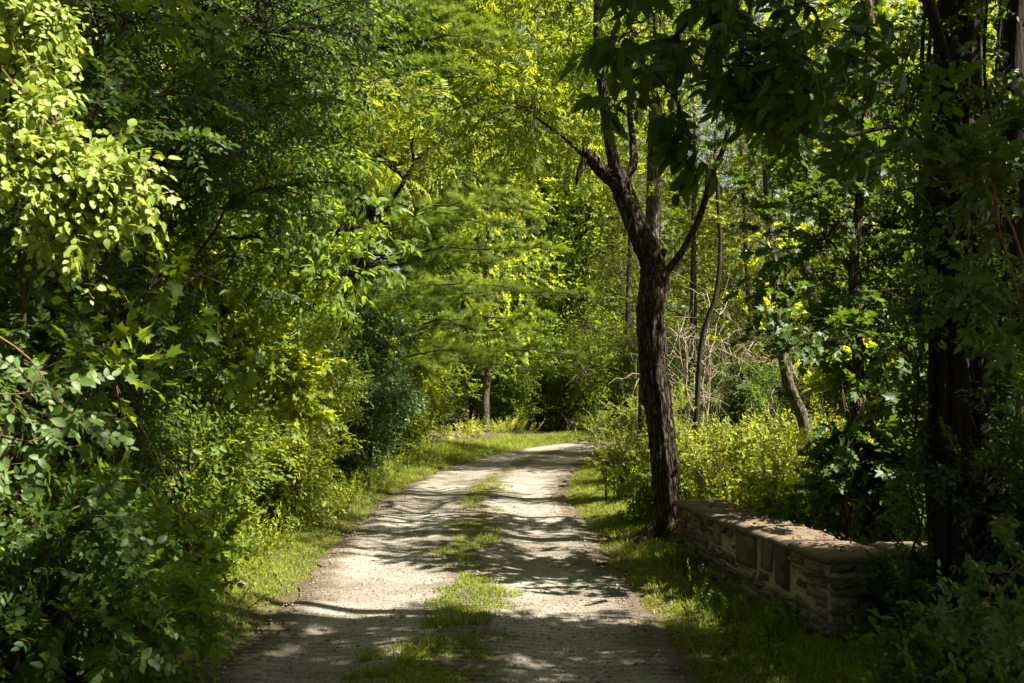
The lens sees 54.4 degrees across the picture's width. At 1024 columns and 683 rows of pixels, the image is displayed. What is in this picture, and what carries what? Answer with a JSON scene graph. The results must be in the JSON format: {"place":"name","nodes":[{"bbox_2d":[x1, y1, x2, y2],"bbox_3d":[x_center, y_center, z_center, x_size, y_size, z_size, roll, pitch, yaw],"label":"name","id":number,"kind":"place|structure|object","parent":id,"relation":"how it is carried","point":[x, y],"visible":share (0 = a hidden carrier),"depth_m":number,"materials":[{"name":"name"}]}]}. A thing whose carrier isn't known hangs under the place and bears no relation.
{"place":"outdoors","nodes":[
{"label":"outdoors","id":0,"kind":"place"},
{"bbox_2d":[335,457,542,682],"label":"road grass","id":1,"kind":"structure","parent":0,"point":[407,661],"depth_m":6.74,"materials":[{"name":"plant"}]},
{"bbox_2d":[199,438,696,682],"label":"gravel road","id":2,"kind":"structure","parent":0,"point":[557,459],"depth_m":7.87,"materials":[{"name":"gravel"}]},
{"bbox_2d":[0,399,918,682],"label":"ground","id":3,"kind":"structure","parent":0,"point":[262,619],"depth_m":7.68,"materials":[{"name":"plant"}]},
{"bbox_2d":[0,255,124,506],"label":"honeysuckle shrub","id":4,"kind":"object","parent":3,"relation":"on","point":[20,424],"visible":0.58,"depth_m":5.04,"materials":[{"name":"green plant"}]},
{"bbox_2d":[0,336,140,504],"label":"viburnum shrub","id":5,"kind":"object","parent":3,"relation":"on","point":[51,437],"visible":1,"depth_m":3.17,"materials":[{"name":"green plant"}]},
{"bbox_2d":[0,0,184,304],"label":"bittersweet vine","id":6,"kind":"object","parent":3,"relation":"on","point":[83,192],"visible":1,"depth_m":3.73,"materials":[{"name":"green plant"}]},
{"bbox_2d":[0,452,195,682],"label":"honeysuckle shrub","id":7,"kind":"object","parent":3,"relation":"on","point":[27,630],"visible":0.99,"depth_m":4.25,"materials":[{"name":"green plant"}]},
{"bbox_2d":[0,454,243,664],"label":"honeysuckle shrub","id":8,"kind":"object","parent":3,"relation":"on","point":[60,504],"visible":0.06,"depth_m":5.76,"materials":[{"name":"green plant"}]},
{"bbox_2d":[0,0,266,542],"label":"grape vine","id":9,"kind":"object","parent":3,"relation":"on","point":[117,360],"visible":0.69,"depth_m":5.50,"materials":[{"name":"green plant"}]},
{"bbox_2d":[26,531,242,682],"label":"honeysuckle shrub","id":10,"kind":"object","parent":3,"relation":"on","point":[190,610],"visible":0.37,"depth_m":4.95,"materials":[{"name":"green plant"}]},
{"bbox_2d":[0,0,271,540],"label":"honeysuckle shrub","id":11,"kind":"object","parent":3,"relation":"on","point":[98,98],"visible":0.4,"depth_m":5.33,"materials":[{"name":"green plant"}]},
{"bbox_2d":[72,475,256,635],"bbox_3d":[-2.387,1.520,6.387,1.514,1.386,1.394,-2,-3,31],"label":"honeysuckle shrub","id":12,"kind":"object","parent":3,"relation":"on","point":[214,550],"visible":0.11,"depth_m":6.37,"materials":[{"name":"green plant"}]},
{"bbox_2d":[113,392,218,662],"bbox_3d":[-2.047,1.114,5.857,0.873,1.631,0.080,-1,-3,26],"label":"dry vine","id":13,"kind":"object","parent":3,"relation":"on","point":[176,505],"visible":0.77,"depth_m":5.80,"materials":[{"name":"plant"}]},
{"bbox_2d":[1,0,364,509],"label":"honeysuckle shrub","id":14,"kind":"object","parent":3,"relation":"on","point":[135,273],"visible":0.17,"depth_m":7.03,"materials":[{"name":"green plant"}]},
{"bbox_2d":[75,374,294,561],"bbox_3d":[-2.882,1.174,8.684,1.969,1.922,1.606,2,-3,-33],"label":"hazel shrub","id":15,"kind":"object","parent":3,"relation":"on","point":[215,484],"visible":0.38,"depth_m":8.65,"materials":[{"name":"green plant"}]},
{"bbox_2d":[68,193,348,538],"bbox_3d":[-3.120,0.245,10.258,3.061,3.639,3.108,0,-3,0],"label":"hazel shrub","id":16,"kind":"object","parent":3,"relation":"on","point":[290,367],"visible":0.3,"depth_m":9.66,"materials":[{"name":"green plant"}]},
{"bbox_2d":[89,0,398,417],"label":"elm tree","id":17,"kind":"object","parent":3,"relation":"on","point":[298,227],"visible":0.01,"depth_m":18.90,"materials":[{"name":"green plant"}]},
{"bbox_2d":[213,554,277,608],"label":"hedge weed","id":18,"kind":"object","parent":3,"relation":"on","point":[250,587],"visible":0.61,"depth_m":7.43,"materials":[{"name":"green plant"}]},
{"bbox_2d":[0,0,501,319],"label":"shade tree","id":19,"kind":"object","parent":3,"relation":"on","point":[265,42],"visible":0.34,"depth_m":7.71,"materials":[{"name":"green plant"}]},
{"bbox_2d":[227,527,280,573],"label":"hedge weed","id":20,"kind":"object","parent":3,"relation":"on","point":[259,552],"visible":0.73,"depth_m":8.56,"materials":[{"name":"green plant"}]},
{"bbox_2d":[237,501,281,558],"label":"hedge weed","id":21,"kind":"object","parent":3,"relation":"on","point":[256,520],"visible":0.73,"depth_m":9.29,"materials":[{"name":"plant"}]},
{"bbox_2d":[251,513,299,547],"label":"hedge weed","id":22,"kind":"object","parent":3,"relation":"on","point":[287,538],"visible":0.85,"depth_m":10.01,"materials":[{"name":"green plant"}]},
{"bbox_2d":[120,0,440,388],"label":"shade tree","id":23,"kind":"object","parent":3,"relation":"on","point":[361,56],"visible":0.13,"depth_m":13.76,"materials":[{"name":"green plant"}]},
{"bbox_2d":[217,405,359,535],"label":"hazel shrub","id":24,"kind":"object","parent":3,"relation":"on","point":[293,496],"visible":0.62,"depth_m":10.75,"materials":[{"name":"green plant"}]},
{"bbox_2d":[148,0,458,437],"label":"boxelder tree","id":25,"kind":"object","parent":3,"relation":"on","point":[322,249],"visible":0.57,"depth_m":9.19,"materials":[{"name":"green plant"}]},
{"bbox_2d":[246,316,378,509],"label":"hazel shrub","id":26,"kind":"object","parent":3,"relation":"on","point":[317,340],"visible":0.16,"depth_m":12.51,"materials":[{"name":"green plant"}]},
{"bbox_2d":[317,474,366,510],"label":"hedge weed","id":27,"kind":"object","parent":3,"relation":"on","point":[347,497],"visible":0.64,"depth_m":13.16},
{"bbox_2d":[278,287,435,486],"bbox_3d":[-2.656,0.803,16.184,2.911,3.542,2.239,0,-3,0],"label":"privet shrub","id":28,"kind":"object","parent":3,"relation":"on","point":[376,396],"visible":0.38,"depth_m":16.02,"materials":[{"name":"green plant"}]},
{"bbox_2d":[340,467,388,496],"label":"hedge weed","id":29,"kind":"object","parent":3,"relation":"on","point":[374,488],"visible":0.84,"depth_m":15.11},
{"bbox_2d":[307,287,429,471],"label":"privet shrub","id":30,"kind":"object","parent":3,"relation":"on","point":[379,453],"visible":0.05,"depth_m":18.48,"materials":[{"name":"green plant"}]},
{"bbox_2d":[121,430,636,682],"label":"verge grass","id":31,"kind":"structure","parent":3,"relation":"on","point":[465,450],"depth_m":11.95,"materials":[{"name":"plant"}]},
{"bbox_2d":[371,453,403,478],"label":"hedge weed","id":32,"kind":"object","parent":3,"relation":"on","point":[382,473],"visible":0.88,"depth_m":17.36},
{"bbox_2d":[326,12,472,322],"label":"ash tree","id":33,"kind":"object","parent":3,"relation":"on","point":[385,250],"depth_m":42.22,"materials":[{"name":"green plant"}]},
{"bbox_2d":[302,49,515,482],"bbox_3d":[-1.349,-0.981,13.478,2.536,6.569,3.279,1,-3,-23],"label":"sumac tree","id":34,"kind":"object","parent":3,"relation":"on","point":[423,138],"visible":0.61,"depth_m":13.20,"materials":[{"name":"green plant"}]},
{"bbox_2d":[244,0,602,377],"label":"white pine","id":35,"kind":"object","parent":3,"relation":"on","point":[415,297],"visible":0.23,"depth_m":19.74,"materials":[{"name":"green plant"}]},
{"bbox_2d":[383,333,471,457],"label":"dogwood shrub","id":36,"kind":"object","parent":3,"relation":"on","point":[432,399],"visible":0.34,"depth_m":22.68,"materials":[{"name":"green plant"}]},
{"bbox_2d":[389,308,468,442],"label":"dogwood shrub","id":37,"kind":"object","parent":3,"relation":"on","point":[425,320],"visible":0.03,"depth_m":27.90,"materials":[{"name":"green plant"}]},
{"bbox_2d":[393,311,499,430],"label":"understory bush","id":38,"kind":"object","parent":3,"relation":"on","point":[448,379],"visible":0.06,"depth_m":37.19,"materials":[{"name":"green plant"}]},
{"bbox_2d":[422,419,487,441],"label":"fern","id":39,"kind":"object","parent":3,"relation":"on","point":[443,432],"visible":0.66,"depth_m":28.92,"materials":[{"name":"green plant"}]},
{"bbox_2d":[393,116,560,414],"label":"maple tree","id":40,"kind":"object","parent":3,"relation":"on","point":[498,321],"visible":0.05,"depth_m":43.66,"materials":[{"name":"green plant"}]},
{"bbox_2d":[456,415,499,436],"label":"fern","id":41,"kind":"object","parent":3,"relation":"on","point":[475,425],"visible":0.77,"depth_m":31.83,"materials":[{"name":"green plant"}]},
{"bbox_2d":[365,0,593,424],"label":"ash tree","id":42,"kind":"object","parent":3,"relation":"on","point":[522,268],"visible":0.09,"depth_m":40.63,"materials":[{"name":"green plant"}]},
{"bbox_2d":[40,465,923,682],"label":"ground cover","id":43,"kind":"object","parent":3,"relation":"on","point":[866,638],"visible":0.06,"depth_m":7.43,"materials":[{"name":"green plant"}]},
{"bbox_2d":[445,307,534,422],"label":"understory bush","id":44,"kind":"object","parent":3,"relation":"on","point":[458,410],"visible":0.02,"depth_m":50.06,"materials":[{"name":"green plant"}]},
{"bbox_2d":[421,124,573,432],"bbox_3d":[-1.002,-2.350,35.307,5.602,11.334,6.044,1,-3,-22],"label":"slim tree","id":45,"kind":"object","parent":3,"relation":"on","point":[485,410],"visible":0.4,"depth_m":34.89,"materials":[{"name":"green plant"}]},
{"bbox_2d":[477,416,517,433],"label":"fern","id":46,"kind":"object","parent":3,"relation":"on","point":[502,424],"visible":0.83,"depth_m":34.44,"materials":[{"name":"green plant"}]},
{"bbox_2d":[434,315,562,429],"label":"understory bush","id":47,"kind":"object","parent":3,"relation":"on","point":[503,390],"visible":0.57,"depth_m":38.95,"materials":[{"name":"green plant"}]},
{"bbox_2d":[323,0,699,281],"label":"walnut tree","id":48,"kind":"object","parent":3,"relation":"on","point":[548,98],"visible":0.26,"depth_m":22.04,"materials":[{"name":"green plant"}]},
{"bbox_2d":[161,443,896,682],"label":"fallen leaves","id":49,"kind":"object","parent":3,"relation":"on","point":[715,601],"visible":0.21,"depth_m":7.80,"materials":[{"name":"brown plant"}]},
{"bbox_2d":[416,34,684,427],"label":"elm tree","id":50,"kind":"object","parent":3,"relation":"on","point":[542,234],"visible":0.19,"depth_m":42.42,"materials":[{"name":"green plant"}]},
{"bbox_2d":[484,149,632,424],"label":"elm tree","id":51,"kind":"object","parent":3,"relation":"on","point":[552,230],"visible":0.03,"depth_m":46.34,"materials":[{"name":"green plant"}]},
{"bbox_2d":[520,311,623,430],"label":"understory bush","id":52,"kind":"object","parent":3,"relation":"on","point":[556,384],"visible":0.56,"depth_m":40.70,"materials":[{"name":"green plant"}]},
{"bbox_2d":[392,0,794,545],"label":"forked tree","id":53,"kind":"object","parent":3,"relation":"on","point":[614,176],"visible":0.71,"depth_m":10.66,"materials":[{"name":"green plant"}]},
{"bbox_2d":[485,0,738,420],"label":"ash tree","id":54,"kind":"object","parent":3,"relation":"on","point":[585,308],"visible":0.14,"depth_m":43.08,"materials":[{"name":"green plant"}]},
{"bbox_2d":[554,130,689,448],"bbox_3d":[3.152,-0.923,25.491,4.288,9.582,4.175,0,-3,0],"label":"red cedar","id":55,"kind":"object","parent":3,"relation":"on","point":[628,257],"visible":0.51,"depth_m":25.50,"materials":[{"name":"plant"}]},
{"bbox_2d":[559,394,697,501],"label":"spirea shrub","id":56,"kind":"object","parent":3,"relation":"on","point":[626,454],"visible":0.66,"depth_m":14.25,"materials":[{"name":"plant"}]},
{"bbox_2d":[592,315,684,421],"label":"understory bush","id":57,"kind":"object","parent":3,"relation":"on","point":[616,403],"visible":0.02,"depth_m":42.16,"materials":[{"name":"green plant"}]},
{"bbox_2d":[514,0,765,493],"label":"straight tree","id":58,"kind":"object","parent":3,"relation":"on","point":[653,210],"visible":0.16,"depth_m":14.67,"materials":[{"name":"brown plant"}]},
{"bbox_2d":[566,89,726,347],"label":"ash tree","id":59,"kind":"object","parent":3,"relation":"on","point":[670,208],"visible":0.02,"depth_m":45.60,"materials":[{"name":"green plant"}]},
{"bbox_2d":[597,442,707,525],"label":"bramble bush","id":60,"kind":"object","parent":3,"relation":"on","point":[644,506],"visible":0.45,"depth_m":11.68,"materials":[{"name":"green plant"}]},
{"bbox_2d":[595,384,710,470],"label":"spirea shrub","id":61,"kind":"object","parent":3,"relation":"on","point":[674,410],"visible":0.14,"depth_m":16.58,"materials":[{"name":"plant"}]},
{"bbox_2d":[641,532,677,563],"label":"wall weed","id":62,"kind":"object","parent":3,"relation":"on","point":[664,553],"depth_m":9.21,"materials":[{"name":"green plant"}]},
{"bbox_2d":[583,303,777,443],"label":"understory bush","id":63,"kind":"object","parent":3,"relation":"on","point":[632,383],"visible":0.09,"depth_m":25.08,"materials":[{"name":"green plant"}]},
{"bbox_2d":[669,542,701,574],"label":"wall weed","id":64,"kind":"object","parent":3,"relation":"on","point":[684,562],"depth_m":8.62,"materials":[{"name":"green plant"}]},
{"bbox_2d":[637,362,739,443],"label":"thicket bush","id":65,"kind":"object","parent":3,"relation":"on","point":[711,404],"visible":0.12,"depth_m":19.16,"materials":[{"name":"green plant"}]},
{"bbox_2d":[638,55,745,448],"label":"crooked sapling","id":66,"kind":"object","parent":3,"relation":"on","point":[700,351],"visible":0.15,"depth_m":16.52,"materials":[{"name":"green plant"}]},
{"bbox_2d":[608,271,777,437],"bbox_3d":[3.322,0.584,18.188,2.925,3.985,2.269,2,-4,-34],"label":"dead shrub","id":67,"kind":"object","parent":3,"relation":"on","point":[707,393],"visible":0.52,"depth_m":18.09,"materials":[{"name":"brown wood"}]},
{"bbox_2d":[598,54,796,427],"bbox_3d":[3.921,-1.497,21.583,4.270,10.467,3.947,2,-3,-29],"label":"red cedar","id":68,"kind":"object","parent":3,"relation":"on","point":[692,212],"visible":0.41,"depth_m":21.47,"materials":[{"name":"plant"}]},
{"bbox_2d":[686,559,740,599],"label":"wall weed","id":69,"kind":"object","parent":3,"relation":"on","point":[714,592],"depth_m":7.65,"materials":[{"name":"green plant"}]},
{"bbox_2d":[662,171,765,333],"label":"maple tree","id":70,"kind":"object","parent":3,"relation":"on","point":[710,264],"visible":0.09,"depth_m":48.57,"materials":[{"name":"green plant"}]},
{"bbox_2d":[699,591,736,637],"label":"verge weed","id":71,"kind":"object","parent":3,"relation":"on","point":[724,624],"visible":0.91,"depth_m":6.45,"materials":[{"name":"green plant"}]},
{"bbox_2d":[704,588,746,622],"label":"wall weed","id":72,"kind":"object","parent":3,"relation":"on","point":[735,606],"depth_m":6.88,"materials":[{"name":"green plant"}]},
{"bbox_2d":[564,450,911,682],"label":"verge grass","id":73,"kind":"structure","parent":3,"relation":"on","point":[824,660],"depth_m":6.75,"materials":[{"name":"plant"}]},
{"bbox_2d":[664,63,837,393],"bbox_3d":[5.601,-2.020,23.321,4.088,10.203,4.547,2,-4,-38],"label":"red cedar","id":74,"kind":"object","parent":3,"relation":"on","point":[743,213],"visible":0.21,"depth_m":23.02,"materials":[{"name":"plant"}]},
{"bbox_2d":[725,598,789,652],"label":"wall weed","id":75,"kind":"object","parent":3,"relation":"on","point":[766,628],"depth_m":6.16,"materials":[{"name":"green plant"}]},
{"bbox_2d":[676,307,842,440],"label":"understory bush","id":76,"kind":"object","parent":3,"relation":"on","point":[798,341],"visible":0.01,"depth_m":26.43,"materials":[{"name":"green plant"}]},
{"bbox_2d":[700,343,825,440],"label":"thicket bush","id":77,"kind":"object","parent":3,"relation":"on","point":[755,386],"visible":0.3,"depth_m":18.43,"materials":[{"name":"green plant"}]},
{"bbox_2d":[708,619,823,669],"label":"wall weed","id":78,"kind":"object","parent":3,"relation":"on","point":[771,652],"depth_m":5.77,"materials":[{"name":"green plant"}]},
{"bbox_2d":[618,388,918,510],"bbox_3d":[4.867,1.519,14.390,6.165,1.753,9.126,0,-3,0],"label":"goldenrod patch","id":79,"kind":"object","parent":3,"relation":"on","point":[716,452],"visible":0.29,"depth_m":11.35,"materials":[{"name":"green plant"}]},
{"bbox_2d":[715,319,824,435],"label":"dead shrub","id":80,"kind":"object","parent":3,"relation":"on","point":[793,370],"visible":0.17,"depth_m":18.57,"materials":[{"name":"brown wood"}]},
{"bbox_2d":[755,591,797,636],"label":"wall weed","id":81,"kind":"object","parent":3,"relation":"on","point":[772,614],"depth_m":6.50,"materials":[{"name":"green plant"}]},
{"bbox_2d":[667,0,889,458],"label":"leaning tree","id":82,"kind":"object","parent":3,"relation":"on","point":[799,409],"visible":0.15,"depth_m":13.95,"materials":[{"name":"green plant"}]},
{"bbox_2d":[726,440,838,534],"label":"bramble bush","id":83,"kind":"object","parent":3,"relation":"on","point":[772,492],"visible":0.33,"depth_m":9.73,"materials":[{"name":"green plant"}]},
{"bbox_2d":[676,53,895,349],"bbox_3d":[10.332,-3.528,35.965,9.452,14.391,8.734,-2,-4,35],"label":"elm tree","id":84,"kind":"object","parent":3,"relation":"on","point":[758,217],"visible":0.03,"depth_m":36.03,"materials":[{"name":"green plant"}]},
{"bbox_2d":[558,0,1023,610],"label":"dark tree","id":85,"kind":"object","parent":3,"relation":"on","point":[750,94],"visible":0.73,"depth_m":4.89,"materials":[{"name":"green plant"}]},
{"bbox_2d":[845,0,1023,629],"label":"ivy","id":86,"kind":"object","parent":85,"relation":"attached to","point":[920,445],"visible":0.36,"depth_m":5.80,"materials":[{"name":"green plant"}]},
{"bbox_2d":[739,357,842,421],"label":"thicket bush","id":87,"kind":"object","parent":3,"relation":"on","point":[811,398],"visible":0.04,"depth_m":19.76,"materials":[{"name":"green plant"}]},
{"bbox_2d":[674,499,929,647],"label":"stone wall","id":88,"kind":"structure","parent":3,"relation":"on","point":[762,560],"depth_m":6.94,"materials":[{"name":"stone"}]},
{"bbox_2d":[618,0,996,315],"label":"shade tree","id":89,"kind":"object","parent":3,"relation":"on","point":[762,25],"visible":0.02,"depth_m":20.55,"materials":[{"name":"green plant"}]},
{"bbox_2d":[713,13,902,396],"bbox_3d":[6.304,-2.127,20.052,5.107,9.458,4.345,0,-3,0],"label":"leaning tree","id":90,"kind":"object","parent":3,"relation":"on","point":[805,266],"visible":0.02,"depth_m":20.07,"materials":[{"name":"green plant"}]},
{"bbox_2d":[730,81,897,400],"bbox_3d":[7.834,-2.123,24.691,5.128,10.290,4.607,0,-3,0],"label":"red cedar","id":91,"kind":"object","parent":3,"relation":"on","point":[828,255],"visible":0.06,"depth_m":24.66,"materials":[{"name":"plant"}]},
{"bbox_2d":[639,0,990,63],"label":"shade tree","id":92,"kind":"object","parent":3,"relation":"on","point":[772,8],"visible":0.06,"depth_m":12.72,"materials":[{"name":"green plant"}]},
{"bbox_2d":[667,0,996,541],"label":"young tree","id":93,"kind":"object","parent":3,"relation":"on","point":[821,322],"visible":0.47,"depth_m":8.11,"materials":[{"name":"green plant"}]},
{"bbox_2d":[789,244,902,376],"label":"thicket bush","id":94,"kind":"object","parent":3,"relation":"on","point":[818,283],"visible":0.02,"depth_m":21.11,"materials":[{"name":"green plant"}]},
{"bbox_2d":[768,120,933,541],"bbox_3d":[3.908,-0.001,8.326,2.580,3.996,3.107,3,-4,-43],"label":"backlit shrub","id":95,"kind":"object","parent":3,"relation":"on","point":[898,256],"visible":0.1,"depth_m":8.39,"materials":[{"name":"green plant"}]},
{"bbox_2d":[787,406,928,545],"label":"bramble bush","id":96,"kind":"object","parent":3,"relation":"on","point":[870,493],"visible":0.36,"depth_m":7.83,"materials":[{"name":"green plant"}]},
{"bbox_2d":[728,0,998,273],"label":"maple sapling","id":97,"kind":"object","parent":3,"relation":"on","point":[828,23],"visible":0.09,"depth_m":10.77,"materials":[{"name":"green plant"}]},
{"bbox_2d":[800,313,927,448],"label":"thicket bush","id":98,"kind":"object","parent":3,"relation":"on","point":[820,385],"visible":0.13,"depth_m":18.02,"materials":[{"name":"green plant"}]},
{"bbox_2d":[795,195,932,417],"bbox_3d":[4.467,0.017,9.673,2.984,4.110,2.883,-2,-3,31],"label":"backlit shrub","id":99,"kind":"object","parent":3,"relation":"on","point":[878,270],"visible":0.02,"depth_m":9.53,"materials":[{"name":"green plant"}]},
{"bbox_2d":[829,529,1016,654],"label":"shrub","id":100,"kind":"object","parent":3,"relation":"on","point":[890,608],"visible":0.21,"depth_m":5.88,"materials":[{"name":"green plant"}]},
{"bbox_2d":[858,609,1023,682],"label":"shrub","id":101,"kind":"object","parent":3,"relation":"on","point":[1001,673],"visible":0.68,"depth_m":4.35,"materials":[{"name":"green plant"}]},
{"bbox_2d":[860,62,1023,377],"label":"buckthorn sapling","id":102,"kind":"object","parent":3,"relation":"on","point":[973,155],"visible":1,"depth_m":3.42,"materials":[{"name":"green plant"}]},
{"bbox_2d":[866,558,1023,682],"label":"shrub","id":103,"kind":"object","parent":3,"relation":"on","point":[920,644],"visible":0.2,"depth_m":4.72,"materials":[{"name":"green plant"}]},
{"bbox_2d":[895,513,1023,682],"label":"buckthorn sapling","id":104,"kind":"object","parent":3,"relation":"on","point":[992,616],"visible":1,"depth_m":3.44,"materials":[{"name":"green plant"}]},
{"bbox_2d":[899,316,1023,615],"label":"wall shrub","id":105,"kind":"object","parent":3,"relation":"on","point":[1014,478],"visible":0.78,"depth_m":5.41,"materials":[{"name":"green plant"}]},
{"bbox_2d":[323,0,998,396],"label":"sky","id":106,"kind":"structure","parent":0,"point":[776,195],"materials":[{"name":"white"}]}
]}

